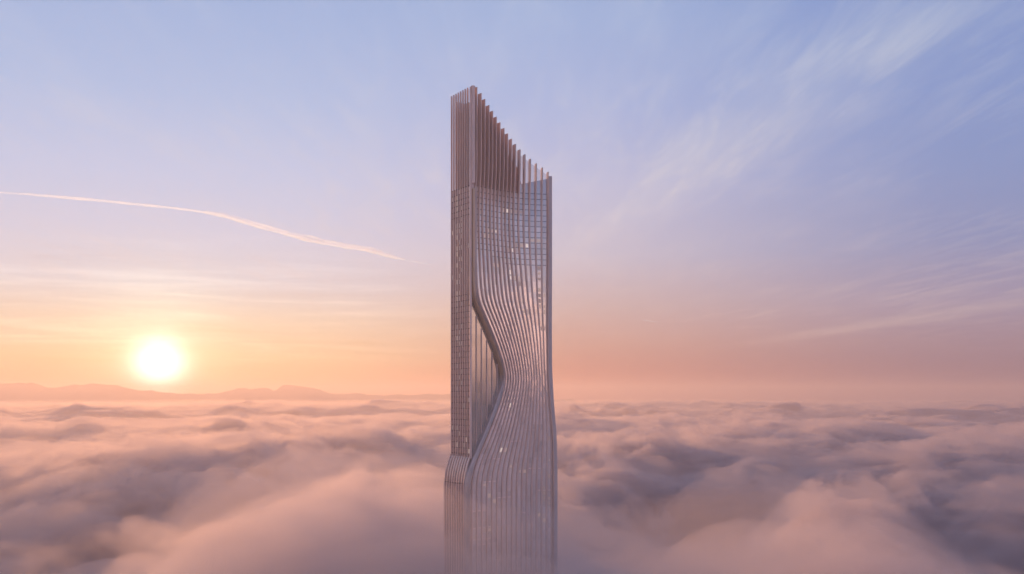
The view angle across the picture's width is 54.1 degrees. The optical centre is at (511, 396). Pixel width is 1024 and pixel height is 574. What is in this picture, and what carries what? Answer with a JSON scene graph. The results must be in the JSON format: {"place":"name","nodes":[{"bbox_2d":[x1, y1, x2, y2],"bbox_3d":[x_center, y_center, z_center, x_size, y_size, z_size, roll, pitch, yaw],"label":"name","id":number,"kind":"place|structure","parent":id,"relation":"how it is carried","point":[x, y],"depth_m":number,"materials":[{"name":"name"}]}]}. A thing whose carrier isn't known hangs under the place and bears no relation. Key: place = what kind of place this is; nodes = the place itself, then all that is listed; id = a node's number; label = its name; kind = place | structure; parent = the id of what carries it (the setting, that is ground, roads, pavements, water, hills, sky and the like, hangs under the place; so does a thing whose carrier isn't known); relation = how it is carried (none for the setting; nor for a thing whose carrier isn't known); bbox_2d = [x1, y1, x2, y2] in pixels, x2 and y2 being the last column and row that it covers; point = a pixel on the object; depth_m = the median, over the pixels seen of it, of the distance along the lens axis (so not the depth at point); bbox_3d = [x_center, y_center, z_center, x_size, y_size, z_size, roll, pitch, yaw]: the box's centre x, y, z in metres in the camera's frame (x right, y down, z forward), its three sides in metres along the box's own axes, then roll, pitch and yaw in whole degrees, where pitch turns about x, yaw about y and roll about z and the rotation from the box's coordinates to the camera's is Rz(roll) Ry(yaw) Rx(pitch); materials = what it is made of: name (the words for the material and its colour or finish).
{"place":"outdoors","nodes":[
{"label":"outdoors","id":0,"kind":"place"},
{"bbox_2d":[0,382,578,409],"bbox_3d":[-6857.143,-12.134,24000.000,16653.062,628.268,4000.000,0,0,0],"label":"hills","id":1,"kind":"structure","parent":0,"point":[30,396],"depth_m":22822.83,"materials":[{"name":"pink"}]},
{"bbox_2d":[444,85,556,573],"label":"skyscraper","id":2,"kind":"structure","parent":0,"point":[500,497],"depth_m":754.28,"materials":[{"name":"grey glass"}]},
{"bbox_2d":[452,190,548,435],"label":"lit windows","id":3,"kind":"structure","parent":2,"relation":"in","point":[459,190],"depth_m":749.64,"materials":[{"name":"beige glass"}]},
{"bbox_2d":[0,408,1023,573],"bbox_3d":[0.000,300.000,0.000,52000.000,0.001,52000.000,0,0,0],"label":"clouds","id":4,"kind":"structure","parent":0,"point":[790,490],"depth_m":3157.67,"materials":[{"name":"grey"}]},
{"bbox_2d":[0,0,1023,407],"label":"sky","id":5,"kind":"structure","parent":0,"point":[756,203],"materials":[{"name":"blue"}]}
]}

